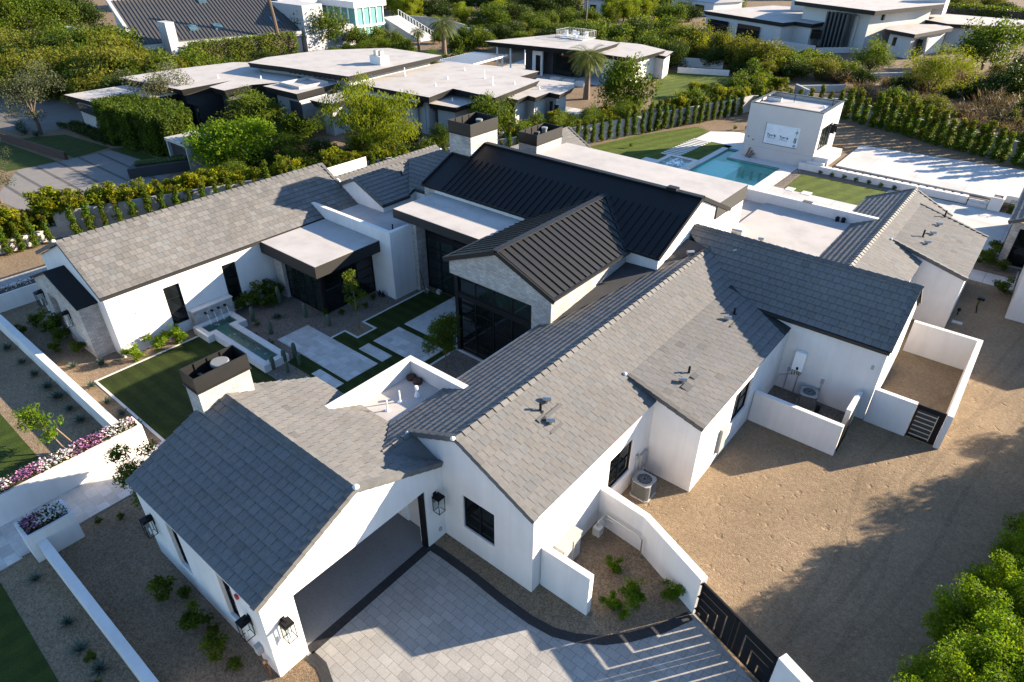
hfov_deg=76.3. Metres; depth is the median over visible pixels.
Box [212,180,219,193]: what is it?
column shrub
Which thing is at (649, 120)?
column shrub
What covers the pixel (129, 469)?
young tree
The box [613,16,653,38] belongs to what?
dark tree
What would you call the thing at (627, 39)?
olive tree
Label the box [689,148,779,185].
swimming pool
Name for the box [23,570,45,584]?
agave
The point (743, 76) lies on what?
green bush
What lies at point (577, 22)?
leafy tree
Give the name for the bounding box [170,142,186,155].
door panel
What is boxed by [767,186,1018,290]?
patio
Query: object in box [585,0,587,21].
utility pole
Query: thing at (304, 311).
column cactus
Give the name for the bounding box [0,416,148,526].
planter
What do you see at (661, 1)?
dark tree
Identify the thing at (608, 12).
willow tree
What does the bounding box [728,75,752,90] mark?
green bush
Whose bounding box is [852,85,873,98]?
dry brush
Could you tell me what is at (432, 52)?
flowering shrub
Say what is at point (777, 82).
yellow shrub
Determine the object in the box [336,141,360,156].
dark tree
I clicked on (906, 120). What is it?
column shrub
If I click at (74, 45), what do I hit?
leafy tree
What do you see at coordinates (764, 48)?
olive tree
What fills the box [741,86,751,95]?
yellow shrub
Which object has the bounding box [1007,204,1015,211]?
leafy shrub
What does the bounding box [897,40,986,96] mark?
palo verde tree
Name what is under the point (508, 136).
column shrub
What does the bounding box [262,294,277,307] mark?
leafy shrub
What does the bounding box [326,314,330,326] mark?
column cactus
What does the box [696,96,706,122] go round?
column shrub
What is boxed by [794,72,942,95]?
garden wall
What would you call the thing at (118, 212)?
column shrub
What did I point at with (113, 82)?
dark tree
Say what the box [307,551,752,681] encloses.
driveway
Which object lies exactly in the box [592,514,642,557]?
gas meter
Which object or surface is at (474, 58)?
pergola
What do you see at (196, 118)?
window
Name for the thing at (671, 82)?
neighbour lawn
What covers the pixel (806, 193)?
stone paving
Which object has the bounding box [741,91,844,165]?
pool house
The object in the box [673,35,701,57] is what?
olive tree
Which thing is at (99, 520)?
leafy shrub
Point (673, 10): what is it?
leafy tree
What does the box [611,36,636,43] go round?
green bush
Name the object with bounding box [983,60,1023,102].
dark tree
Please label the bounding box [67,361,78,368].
agave
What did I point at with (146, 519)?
wall lantern
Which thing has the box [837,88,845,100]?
column shrub
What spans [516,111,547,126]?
green bush
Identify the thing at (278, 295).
column cactus
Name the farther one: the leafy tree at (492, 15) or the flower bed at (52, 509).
the leafy tree at (492, 15)
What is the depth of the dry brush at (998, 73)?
89.37 m
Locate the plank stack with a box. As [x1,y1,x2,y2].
[745,147,754,157]
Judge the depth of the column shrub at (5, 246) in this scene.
44.85 m
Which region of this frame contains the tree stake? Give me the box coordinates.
[56,428,72,442]
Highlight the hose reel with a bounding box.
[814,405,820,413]
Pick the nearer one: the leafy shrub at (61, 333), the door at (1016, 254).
the leafy shrub at (61, 333)
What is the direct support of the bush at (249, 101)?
on the ground at (302, 670)
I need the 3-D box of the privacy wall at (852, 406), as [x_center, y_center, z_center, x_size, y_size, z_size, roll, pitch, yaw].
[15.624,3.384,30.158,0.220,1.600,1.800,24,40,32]
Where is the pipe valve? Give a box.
[253,642,272,675]
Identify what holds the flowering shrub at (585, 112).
on the ground at (302, 670)
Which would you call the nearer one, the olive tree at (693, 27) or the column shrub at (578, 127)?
the column shrub at (578, 127)
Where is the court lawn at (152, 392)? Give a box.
[98,337,277,438]
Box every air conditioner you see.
[629,470,656,502]
[795,386,818,411]
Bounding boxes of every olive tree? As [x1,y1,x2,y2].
[0,22,36,41]
[0,25,44,43]
[0,27,37,55]
[0,47,54,97]
[0,52,23,87]
[0,53,38,93]
[20,55,71,99]
[27,49,55,68]
[28,38,72,58]
[35,22,76,35]
[43,45,86,93]
[60,68,107,104]
[64,42,154,82]
[84,28,144,53]
[95,44,132,56]
[130,48,148,57]
[141,49,189,72]
[525,29,536,36]
[618,36,634,42]
[655,21,694,38]
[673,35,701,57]
[676,18,718,45]
[692,43,710,57]
[700,25,742,55]
[723,30,758,65]
[740,37,793,66]
[758,58,778,75]
[776,59,793,71]
[806,55,844,80]
[823,56,842,71]
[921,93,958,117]
[949,0,982,5]
[968,0,1007,4]
[988,62,1006,72]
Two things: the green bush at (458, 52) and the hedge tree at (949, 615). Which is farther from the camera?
the green bush at (458, 52)
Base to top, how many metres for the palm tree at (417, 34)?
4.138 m
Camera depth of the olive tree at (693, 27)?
108.82 m
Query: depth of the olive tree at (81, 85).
78.45 m
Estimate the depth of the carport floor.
23.55 m
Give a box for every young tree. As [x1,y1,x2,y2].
[11,401,65,448]
[103,438,158,509]
[340,268,367,329]
[421,311,462,368]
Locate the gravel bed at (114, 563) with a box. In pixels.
[0,246,483,681]
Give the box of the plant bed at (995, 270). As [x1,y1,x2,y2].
[973,261,1017,278]
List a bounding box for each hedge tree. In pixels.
[888,672,927,681]
[893,629,1023,681]
[921,573,1023,680]
[957,548,1023,634]
[988,522,1023,576]
[997,645,1023,680]
[1002,511,1023,539]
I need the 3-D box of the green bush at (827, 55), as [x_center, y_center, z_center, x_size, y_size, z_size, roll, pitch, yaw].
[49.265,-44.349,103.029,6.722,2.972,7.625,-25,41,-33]
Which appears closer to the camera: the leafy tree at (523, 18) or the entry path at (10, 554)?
the entry path at (10, 554)
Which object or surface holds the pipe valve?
on the gravel bed at (114, 563)
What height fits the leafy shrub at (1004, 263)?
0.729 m
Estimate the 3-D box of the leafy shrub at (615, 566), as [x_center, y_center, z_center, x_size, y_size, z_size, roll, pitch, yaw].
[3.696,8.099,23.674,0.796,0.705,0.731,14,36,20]
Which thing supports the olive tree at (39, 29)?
on the ground at (302, 670)
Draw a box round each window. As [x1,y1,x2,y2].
[77,103,95,116]
[163,283,188,324]
[172,530,188,564]
[187,103,201,126]
[221,261,241,300]
[222,580,239,616]
[464,496,494,544]
[549,101,552,110]
[553,53,573,76]
[608,440,631,487]
[678,1,703,10]
[707,19,728,32]
[730,381,749,421]
[736,23,759,40]
[810,29,822,38]
[892,37,896,45]
[914,36,929,56]
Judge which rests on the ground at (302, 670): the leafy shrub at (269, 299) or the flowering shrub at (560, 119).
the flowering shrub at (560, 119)
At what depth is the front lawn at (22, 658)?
21.02 m
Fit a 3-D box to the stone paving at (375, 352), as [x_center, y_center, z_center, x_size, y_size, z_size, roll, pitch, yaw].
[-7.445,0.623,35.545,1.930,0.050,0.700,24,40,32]
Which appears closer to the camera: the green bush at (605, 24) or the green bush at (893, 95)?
the green bush at (893, 95)
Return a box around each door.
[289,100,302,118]
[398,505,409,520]
[535,55,539,74]
[817,124,830,149]
[1007,229,1023,267]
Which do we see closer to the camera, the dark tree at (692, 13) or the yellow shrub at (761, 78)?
the yellow shrub at (761, 78)
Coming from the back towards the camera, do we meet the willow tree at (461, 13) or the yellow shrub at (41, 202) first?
the willow tree at (461, 13)
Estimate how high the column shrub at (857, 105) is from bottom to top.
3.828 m
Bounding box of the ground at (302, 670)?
[0,0,1023,681]
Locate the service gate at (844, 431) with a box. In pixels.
[836,413,853,450]
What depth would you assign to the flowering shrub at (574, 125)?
68.09 m
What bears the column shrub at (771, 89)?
on the ground at (302, 670)
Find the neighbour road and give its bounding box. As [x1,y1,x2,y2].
[0,91,83,130]
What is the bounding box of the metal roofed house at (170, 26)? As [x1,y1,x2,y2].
[65,0,385,54]
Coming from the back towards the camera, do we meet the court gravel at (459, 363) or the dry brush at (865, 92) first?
the dry brush at (865, 92)
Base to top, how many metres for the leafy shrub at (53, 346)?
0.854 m
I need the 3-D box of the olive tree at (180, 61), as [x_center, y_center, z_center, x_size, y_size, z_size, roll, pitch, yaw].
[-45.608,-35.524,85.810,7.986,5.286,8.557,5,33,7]
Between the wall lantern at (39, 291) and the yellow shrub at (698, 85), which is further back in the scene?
the yellow shrub at (698, 85)
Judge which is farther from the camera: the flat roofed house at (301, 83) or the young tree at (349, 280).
the flat roofed house at (301, 83)
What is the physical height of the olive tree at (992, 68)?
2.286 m
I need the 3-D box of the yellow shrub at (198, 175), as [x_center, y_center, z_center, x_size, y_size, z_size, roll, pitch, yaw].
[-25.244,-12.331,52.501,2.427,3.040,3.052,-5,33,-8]
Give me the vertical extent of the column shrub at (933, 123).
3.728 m
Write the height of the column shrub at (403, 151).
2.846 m
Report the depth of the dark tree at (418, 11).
141.80 m
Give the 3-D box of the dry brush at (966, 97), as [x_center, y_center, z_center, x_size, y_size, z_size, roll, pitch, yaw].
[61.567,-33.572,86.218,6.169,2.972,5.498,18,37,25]
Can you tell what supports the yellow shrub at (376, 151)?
on the ground at (302, 670)
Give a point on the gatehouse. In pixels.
(174, 145)
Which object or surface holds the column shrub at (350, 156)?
on the ground at (302, 670)
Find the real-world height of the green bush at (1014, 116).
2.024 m
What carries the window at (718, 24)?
in the grey modern house at (902, 27)
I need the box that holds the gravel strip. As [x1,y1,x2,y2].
[434,521,691,635]
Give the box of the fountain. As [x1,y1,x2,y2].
[188,294,289,372]
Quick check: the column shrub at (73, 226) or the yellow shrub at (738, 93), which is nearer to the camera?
the column shrub at (73, 226)
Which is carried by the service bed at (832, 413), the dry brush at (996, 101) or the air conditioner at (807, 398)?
the air conditioner at (807, 398)
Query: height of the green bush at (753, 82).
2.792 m
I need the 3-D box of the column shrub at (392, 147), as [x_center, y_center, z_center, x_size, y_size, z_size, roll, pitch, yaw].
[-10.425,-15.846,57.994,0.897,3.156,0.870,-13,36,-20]
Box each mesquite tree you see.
[0,58,66,134]
[0,146,15,203]
[111,59,193,99]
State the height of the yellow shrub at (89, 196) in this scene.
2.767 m
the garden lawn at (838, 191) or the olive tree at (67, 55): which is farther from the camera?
the olive tree at (67, 55)
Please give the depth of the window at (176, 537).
22.47 m
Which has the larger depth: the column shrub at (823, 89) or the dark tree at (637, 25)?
the dark tree at (637, 25)
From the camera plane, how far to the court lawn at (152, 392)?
33.00 m
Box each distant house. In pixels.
[584,0,616,14]
[670,0,743,15]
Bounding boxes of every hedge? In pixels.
[56,120,117,145]
[89,93,194,156]
[187,30,299,61]
[944,1,1023,19]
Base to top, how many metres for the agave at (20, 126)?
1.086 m
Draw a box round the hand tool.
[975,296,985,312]
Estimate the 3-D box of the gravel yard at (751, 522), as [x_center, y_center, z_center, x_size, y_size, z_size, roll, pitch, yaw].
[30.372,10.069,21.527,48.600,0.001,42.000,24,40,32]
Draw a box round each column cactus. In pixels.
[249,306,255,320]
[267,321,272,334]
[269,355,275,369]
[275,286,281,304]
[281,349,286,362]
[284,362,289,372]
[291,342,296,357]
[296,354,300,365]
[302,302,307,317]
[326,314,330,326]
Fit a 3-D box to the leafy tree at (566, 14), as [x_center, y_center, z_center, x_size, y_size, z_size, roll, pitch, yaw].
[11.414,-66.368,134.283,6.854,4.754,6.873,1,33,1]
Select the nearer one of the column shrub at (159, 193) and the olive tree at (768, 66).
the column shrub at (159, 193)
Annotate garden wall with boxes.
[0,314,118,428]
[37,538,158,681]
[677,58,729,75]
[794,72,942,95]
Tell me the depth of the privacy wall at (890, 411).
32.21 m
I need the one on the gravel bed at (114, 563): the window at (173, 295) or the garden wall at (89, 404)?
the garden wall at (89, 404)
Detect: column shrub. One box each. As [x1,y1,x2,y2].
[0,225,12,254]
[7,221,26,250]
[20,211,39,247]
[35,214,54,242]
[58,196,82,234]
[76,193,97,230]
[96,201,109,225]
[109,198,124,221]
[125,192,138,216]
[137,184,153,212]
[151,179,167,209]
[167,184,179,204]
[184,188,192,201]
[194,178,205,197]
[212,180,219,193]
[224,178,231,189]
[259,159,270,179]
[286,159,294,171]
[323,160,331,167]
[335,157,341,164]
[347,151,353,161]
[367,151,374,164]
[390,144,396,157]
[400,146,406,155]
[506,126,512,146]
[515,125,522,144]
[552,119,557,124]
[575,119,580,134]
[583,121,589,141]
[590,118,596,142]
[598,113,605,140]
[607,111,613,139]
[616,116,621,137]
[624,105,631,136]
[631,104,638,134]
[640,109,646,133]
[646,101,654,131]
[653,99,663,130]
[660,98,670,129]
[669,104,675,127]
[676,106,682,126]
[682,99,690,125]
[691,99,699,123]
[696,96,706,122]
[703,101,709,120]
[711,94,719,119]
[717,96,725,118]
[723,89,733,116]
[730,94,737,115]
[737,89,745,114]
[755,85,763,98]
[765,85,773,94]
[808,86,815,95]
[819,84,826,97]
[827,90,834,98]
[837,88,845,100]
[840,87,856,118]
[851,87,866,121]
[857,98,870,123]
[867,91,886,126]
[875,96,892,128]
[883,94,901,130]
[891,105,907,132]
[899,96,919,135]
[906,104,923,137]
[916,104,934,139]
[923,107,945,142]
[930,109,952,144]
[942,118,958,147]
[951,117,968,149]
[958,120,978,151]
[968,123,988,154]
[976,120,998,156]
[988,125,1008,158]
[996,131,1017,162]
[1009,131,1023,164]
[1018,156,1023,166]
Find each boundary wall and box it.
[0,225,60,254]
[53,95,1022,236]
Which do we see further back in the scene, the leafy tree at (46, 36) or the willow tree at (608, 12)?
the willow tree at (608, 12)
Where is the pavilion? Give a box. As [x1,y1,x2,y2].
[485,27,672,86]
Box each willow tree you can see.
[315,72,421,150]
[391,0,423,15]
[451,1,477,26]
[488,0,512,7]
[599,2,622,25]
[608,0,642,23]
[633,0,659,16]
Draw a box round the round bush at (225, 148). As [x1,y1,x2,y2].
[180,115,286,169]
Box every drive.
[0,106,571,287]
[0,151,170,209]
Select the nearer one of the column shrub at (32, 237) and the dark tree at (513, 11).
the column shrub at (32, 237)
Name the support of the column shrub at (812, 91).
on the ground at (302, 670)
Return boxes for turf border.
[358,327,376,336]
[362,290,423,321]
[430,349,456,365]
[458,349,482,361]
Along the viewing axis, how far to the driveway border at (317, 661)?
20.69 m
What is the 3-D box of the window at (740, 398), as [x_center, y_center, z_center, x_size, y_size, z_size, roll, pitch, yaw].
[10.010,2.621,28.791,0.070,1.660,1.800,24,40,32]
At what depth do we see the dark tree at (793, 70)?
94.71 m
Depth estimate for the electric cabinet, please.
23.40 m
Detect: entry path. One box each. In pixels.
[0,527,21,570]
[1,440,165,555]
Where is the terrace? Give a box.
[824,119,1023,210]
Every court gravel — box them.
[235,287,428,380]
[431,349,483,378]
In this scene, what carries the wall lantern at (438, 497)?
attached to the white house at (623, 320)
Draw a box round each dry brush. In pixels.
[818,63,855,83]
[845,78,886,97]
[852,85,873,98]
[865,88,900,105]
[868,82,924,102]
[878,73,894,86]
[902,63,956,94]
[907,90,942,106]
[944,57,980,79]
[946,95,999,117]
[949,69,988,86]
[953,74,985,99]
[957,110,993,127]
[968,101,1023,127]
[971,61,1023,96]
[972,88,1023,113]
[994,104,1023,126]
[996,122,1023,134]
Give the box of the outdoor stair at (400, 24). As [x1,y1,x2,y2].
[384,9,430,41]
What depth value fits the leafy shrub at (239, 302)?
38.77 m
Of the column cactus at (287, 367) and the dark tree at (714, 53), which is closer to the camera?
the column cactus at (287, 367)
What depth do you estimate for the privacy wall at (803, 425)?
29.44 m
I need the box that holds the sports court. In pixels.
[835,145,1023,201]
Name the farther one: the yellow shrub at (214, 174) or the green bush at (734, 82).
the green bush at (734, 82)
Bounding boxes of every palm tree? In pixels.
[409,26,425,51]
[427,14,460,57]
[566,44,607,99]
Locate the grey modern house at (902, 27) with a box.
[704,0,1023,58]
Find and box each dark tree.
[0,42,32,84]
[3,32,54,54]
[41,34,89,50]
[52,0,106,28]
[61,57,113,87]
[82,22,111,33]
[90,68,138,89]
[189,165,210,181]
[247,49,274,60]
[249,146,286,168]
[274,51,288,55]
[295,137,331,162]
[297,154,319,163]
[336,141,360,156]
[350,137,372,152]
[379,142,409,155]
[397,0,429,15]
[416,0,452,17]
[441,0,473,8]
[463,0,502,9]
[487,22,512,39]
[491,0,532,23]
[501,0,524,5]
[506,18,531,38]
[515,0,559,14]
[534,24,564,35]
[548,0,585,15]
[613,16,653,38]
[649,0,675,11]
[652,36,689,67]
[676,1,703,21]
[697,45,734,66]
[727,59,746,73]
[743,47,775,67]
[780,60,812,79]
[848,67,882,88]
[886,72,920,92]
[940,85,962,99]
[953,75,1019,103]
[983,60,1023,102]
[988,1,1023,9]
[1007,51,1023,69]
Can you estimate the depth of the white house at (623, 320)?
30.65 m
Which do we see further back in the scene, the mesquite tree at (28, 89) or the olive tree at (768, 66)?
the olive tree at (768, 66)
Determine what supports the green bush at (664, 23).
on the ground at (302, 670)
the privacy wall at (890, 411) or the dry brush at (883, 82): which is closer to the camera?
the privacy wall at (890, 411)
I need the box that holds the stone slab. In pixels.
[951,319,962,324]
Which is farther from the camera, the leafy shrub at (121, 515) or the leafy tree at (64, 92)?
the leafy tree at (64, 92)
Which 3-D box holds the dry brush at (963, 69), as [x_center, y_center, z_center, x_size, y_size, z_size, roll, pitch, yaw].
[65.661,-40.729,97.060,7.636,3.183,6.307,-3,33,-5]
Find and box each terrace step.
[806,160,824,165]
[813,146,841,165]
[966,200,987,208]
[969,198,988,203]
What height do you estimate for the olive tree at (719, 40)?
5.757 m
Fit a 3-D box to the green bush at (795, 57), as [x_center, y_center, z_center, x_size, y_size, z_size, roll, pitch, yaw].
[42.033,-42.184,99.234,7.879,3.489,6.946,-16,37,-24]
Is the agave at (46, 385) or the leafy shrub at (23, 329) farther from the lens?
the leafy shrub at (23, 329)
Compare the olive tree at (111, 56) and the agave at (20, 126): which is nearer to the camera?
the agave at (20, 126)
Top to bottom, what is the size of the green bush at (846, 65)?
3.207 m
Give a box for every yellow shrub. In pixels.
[0,204,27,244]
[0,210,7,241]
[17,209,45,232]
[22,184,64,230]
[46,188,79,222]
[71,189,102,207]
[85,180,121,219]
[106,183,139,210]
[127,177,156,200]
[155,178,180,206]
[162,172,198,204]
[179,168,209,188]
[203,165,230,194]
[223,170,245,184]
[242,167,264,180]
[268,154,300,175]
[292,157,309,168]
[305,158,321,166]
[319,145,346,166]
[338,151,356,162]
[352,151,368,160]
[360,144,388,164]
[379,148,395,157]
[396,146,409,155]
[544,108,566,122]
[598,103,616,115]
[601,111,616,121]
[671,94,687,108]
[686,81,712,91]
[707,82,727,102]
[733,90,746,98]
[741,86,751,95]
[751,71,771,88]
[752,85,768,95]
[770,77,791,91]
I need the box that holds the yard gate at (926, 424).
[905,404,946,444]
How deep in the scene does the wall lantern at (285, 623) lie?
19.38 m
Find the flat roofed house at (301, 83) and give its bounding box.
[65,48,574,135]
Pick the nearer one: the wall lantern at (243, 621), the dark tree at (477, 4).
the wall lantern at (243, 621)
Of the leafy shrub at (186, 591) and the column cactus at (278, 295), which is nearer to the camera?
the leafy shrub at (186, 591)
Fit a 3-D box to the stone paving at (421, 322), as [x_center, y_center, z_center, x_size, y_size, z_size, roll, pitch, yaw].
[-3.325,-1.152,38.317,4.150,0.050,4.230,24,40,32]
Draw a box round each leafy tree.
[0,0,17,32]
[0,0,53,33]
[25,0,82,34]
[38,20,103,47]
[38,25,73,41]
[42,62,83,95]
[47,38,102,63]
[64,20,146,51]
[291,6,351,42]
[383,0,398,15]
[467,1,512,29]
[467,89,516,135]
[509,30,529,50]
[515,8,550,25]
[529,16,555,30]
[544,9,560,24]
[555,6,583,25]
[559,20,585,31]
[568,19,585,25]
[578,6,604,23]
[592,51,661,115]
[634,33,667,46]
[650,0,690,26]
[657,33,678,43]
[950,14,1023,69]
[1014,28,1023,48]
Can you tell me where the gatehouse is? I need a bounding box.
[164,131,216,170]
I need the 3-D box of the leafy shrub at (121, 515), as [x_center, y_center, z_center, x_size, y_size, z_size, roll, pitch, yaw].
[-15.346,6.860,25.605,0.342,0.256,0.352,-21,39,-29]
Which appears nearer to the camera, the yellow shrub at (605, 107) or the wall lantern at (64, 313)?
the wall lantern at (64, 313)
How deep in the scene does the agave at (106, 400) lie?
31.66 m
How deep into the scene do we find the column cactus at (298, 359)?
34.28 m
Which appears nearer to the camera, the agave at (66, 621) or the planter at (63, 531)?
the agave at (66, 621)
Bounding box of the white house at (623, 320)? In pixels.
[29,112,988,676]
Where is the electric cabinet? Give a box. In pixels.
[554,525,582,560]
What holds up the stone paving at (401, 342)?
on the court turf
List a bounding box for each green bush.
[53,52,105,76]
[97,56,148,84]
[124,66,144,75]
[128,45,152,55]
[129,46,192,69]
[138,52,179,73]
[174,45,217,67]
[193,55,237,66]
[229,156,255,170]
[275,111,323,141]
[327,46,341,49]
[340,41,355,48]
[342,25,368,44]
[363,24,395,45]
[390,29,406,45]
[390,37,418,51]
[398,124,422,144]
[406,138,435,152]
[429,30,448,43]
[441,48,465,58]
[446,34,468,51]
[452,24,482,51]
[472,24,496,50]
[499,119,532,138]
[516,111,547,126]
[561,110,577,125]
[575,22,607,55]
[583,16,612,36]
[600,21,643,42]
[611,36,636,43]
[624,14,663,29]
[634,27,661,41]
[646,14,677,33]
[662,38,686,63]
[668,29,709,57]
[673,86,711,107]
[692,88,720,102]
[708,84,734,100]
[723,69,753,93]
[723,85,742,100]
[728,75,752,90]
[734,57,773,77]
[748,74,766,93]
[769,51,813,76]
[782,44,796,54]
[795,47,821,55]
[800,51,850,64]
[802,53,811,60]
[839,59,863,78]
[876,84,923,113]
[1002,108,1023,126]
[1010,92,1023,112]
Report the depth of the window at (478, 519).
23.40 m
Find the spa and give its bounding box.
[653,154,698,169]
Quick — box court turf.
[288,291,453,393]
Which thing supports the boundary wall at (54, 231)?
on the ground at (302, 670)
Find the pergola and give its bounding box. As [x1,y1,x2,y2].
[438,52,506,66]
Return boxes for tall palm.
[267,0,279,35]
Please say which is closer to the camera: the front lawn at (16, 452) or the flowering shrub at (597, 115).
the front lawn at (16, 452)
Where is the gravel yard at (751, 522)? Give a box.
[621,280,1023,681]
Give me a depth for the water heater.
31.62 m
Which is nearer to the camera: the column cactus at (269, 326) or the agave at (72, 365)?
the agave at (72, 365)
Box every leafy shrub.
[14,324,27,333]
[26,313,44,327]
[37,306,64,332]
[46,338,60,352]
[48,327,70,340]
[68,341,85,352]
[82,649,96,662]
[94,516,103,523]
[116,512,124,519]
[119,343,144,361]
[141,332,170,351]
[145,575,176,601]
[159,323,188,342]
[175,598,214,630]
[176,585,192,598]
[198,632,230,662]
[204,622,220,636]
[224,654,243,672]
[233,296,246,309]
[237,280,267,305]
[257,278,284,297]
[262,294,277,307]
[321,308,328,314]
[598,589,622,610]
[604,554,622,574]
[615,605,631,619]
[617,575,646,611]
[659,578,685,601]
[976,250,995,264]
[980,245,1001,263]
[987,240,1003,252]
[992,276,1016,294]
[993,259,1011,270]
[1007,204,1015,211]
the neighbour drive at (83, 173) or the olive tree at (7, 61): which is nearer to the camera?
the neighbour drive at (83, 173)
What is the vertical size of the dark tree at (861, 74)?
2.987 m
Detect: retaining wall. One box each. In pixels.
[394,14,489,33]
[798,162,968,203]
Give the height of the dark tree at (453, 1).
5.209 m
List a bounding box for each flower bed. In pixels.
[0,278,33,292]
[0,416,136,492]
[17,500,66,532]
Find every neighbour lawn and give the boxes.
[0,134,155,171]
[650,72,756,110]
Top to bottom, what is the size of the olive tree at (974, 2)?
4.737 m
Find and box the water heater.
[791,350,807,374]
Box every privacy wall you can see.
[540,544,593,614]
[597,484,707,612]
[747,390,844,455]
[769,653,812,681]
[840,391,862,437]
[863,320,983,448]
[1005,195,1018,204]
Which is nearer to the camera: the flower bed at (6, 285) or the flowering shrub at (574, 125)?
the flower bed at (6, 285)
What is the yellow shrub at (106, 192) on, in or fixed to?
on the ground at (302, 670)
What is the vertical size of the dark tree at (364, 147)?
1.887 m
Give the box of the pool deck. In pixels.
[640,131,797,190]
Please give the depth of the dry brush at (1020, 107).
75.50 m
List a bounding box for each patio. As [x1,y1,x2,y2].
[503,60,655,116]
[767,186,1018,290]
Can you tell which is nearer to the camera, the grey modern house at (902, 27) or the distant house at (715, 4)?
the grey modern house at (902, 27)
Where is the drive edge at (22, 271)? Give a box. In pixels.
[0,264,45,279]
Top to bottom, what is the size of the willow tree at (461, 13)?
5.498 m
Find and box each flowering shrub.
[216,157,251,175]
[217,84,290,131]
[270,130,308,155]
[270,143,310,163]
[351,41,371,48]
[356,35,379,47]
[368,34,387,47]
[379,36,394,48]
[388,136,407,147]
[424,46,445,63]
[425,122,449,147]
[547,111,575,127]
[562,119,583,132]
[564,114,585,124]
[576,103,597,120]
[581,107,613,122]
[581,115,600,132]
[607,99,642,119]
[614,95,641,117]
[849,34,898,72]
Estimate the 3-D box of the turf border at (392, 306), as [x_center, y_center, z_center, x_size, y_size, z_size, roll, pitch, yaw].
[-7.120,-2.196,39.893,0.120,0.030,5.200,24,40,32]
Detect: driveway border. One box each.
[305,651,332,681]
[307,546,429,652]
[427,543,692,644]
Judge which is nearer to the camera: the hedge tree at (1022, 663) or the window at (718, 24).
the hedge tree at (1022, 663)
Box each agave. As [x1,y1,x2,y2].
[1,341,13,351]
[12,118,27,126]
[12,122,29,130]
[14,357,28,363]
[16,127,29,133]
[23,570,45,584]
[26,369,39,377]
[30,129,43,135]
[37,379,55,389]
[49,387,65,400]
[58,615,76,629]
[61,403,75,411]
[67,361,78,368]
[67,636,91,656]
[69,413,88,424]
[83,380,97,387]
[86,656,112,678]
[94,357,107,366]
[101,396,113,404]
[115,408,126,415]
[272,311,281,318]
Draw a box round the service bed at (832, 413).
[767,385,844,442]
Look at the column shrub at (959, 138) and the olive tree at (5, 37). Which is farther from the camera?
the olive tree at (5, 37)
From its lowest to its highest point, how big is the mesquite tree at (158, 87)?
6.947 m
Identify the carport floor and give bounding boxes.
[293,513,422,645]
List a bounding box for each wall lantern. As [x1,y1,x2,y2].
[33,289,47,306]
[58,310,73,328]
[139,513,157,538]
[235,613,255,642]
[278,615,297,643]
[432,491,445,514]
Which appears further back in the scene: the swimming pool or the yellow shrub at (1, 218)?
the swimming pool
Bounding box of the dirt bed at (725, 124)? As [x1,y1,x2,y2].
[587,113,1011,212]
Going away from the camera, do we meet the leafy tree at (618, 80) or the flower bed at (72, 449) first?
the flower bed at (72, 449)
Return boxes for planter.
[0,278,42,312]
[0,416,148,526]
[14,499,84,562]
[127,155,189,178]
[986,193,1005,211]
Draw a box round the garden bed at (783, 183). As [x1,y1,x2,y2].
[774,169,889,190]
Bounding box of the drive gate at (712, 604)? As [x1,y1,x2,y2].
[694,582,778,681]
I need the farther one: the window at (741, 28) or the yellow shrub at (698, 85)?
the window at (741, 28)
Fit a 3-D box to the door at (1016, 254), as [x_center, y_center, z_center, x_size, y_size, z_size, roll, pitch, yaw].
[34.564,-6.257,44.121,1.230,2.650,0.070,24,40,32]
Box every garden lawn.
[591,127,725,159]
[784,174,886,204]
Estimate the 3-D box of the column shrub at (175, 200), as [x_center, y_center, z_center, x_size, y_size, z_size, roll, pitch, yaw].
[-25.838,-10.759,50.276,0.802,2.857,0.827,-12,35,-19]
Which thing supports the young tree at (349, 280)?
on the gravel bed at (114, 563)
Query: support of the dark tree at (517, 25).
on the ground at (302, 670)
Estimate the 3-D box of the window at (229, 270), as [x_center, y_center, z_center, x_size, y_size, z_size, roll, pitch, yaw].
[-16.527,-3.498,38.476,0.070,2.440,0.850,24,40,32]
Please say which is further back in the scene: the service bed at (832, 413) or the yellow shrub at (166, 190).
the yellow shrub at (166, 190)
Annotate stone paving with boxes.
[278,325,377,381]
[312,369,343,388]
[359,343,391,361]
[374,327,441,361]
[405,297,456,348]
[784,187,795,190]
[800,191,811,195]
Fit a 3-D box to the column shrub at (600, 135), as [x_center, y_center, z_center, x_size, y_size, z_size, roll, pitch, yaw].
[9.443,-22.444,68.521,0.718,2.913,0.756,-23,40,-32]
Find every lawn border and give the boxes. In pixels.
[94,336,198,381]
[95,381,164,440]
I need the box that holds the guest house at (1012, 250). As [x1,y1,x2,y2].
[998,188,1023,322]
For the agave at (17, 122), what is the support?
on the ground at (302, 670)
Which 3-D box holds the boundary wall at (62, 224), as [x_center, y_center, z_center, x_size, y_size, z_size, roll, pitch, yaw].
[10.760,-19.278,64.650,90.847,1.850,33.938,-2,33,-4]
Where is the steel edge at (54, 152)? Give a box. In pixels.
[0,133,67,159]
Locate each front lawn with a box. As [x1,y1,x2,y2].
[0,414,38,479]
[0,583,58,681]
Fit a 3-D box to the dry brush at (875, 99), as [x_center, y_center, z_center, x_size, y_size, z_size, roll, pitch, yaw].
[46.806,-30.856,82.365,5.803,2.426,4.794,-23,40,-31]

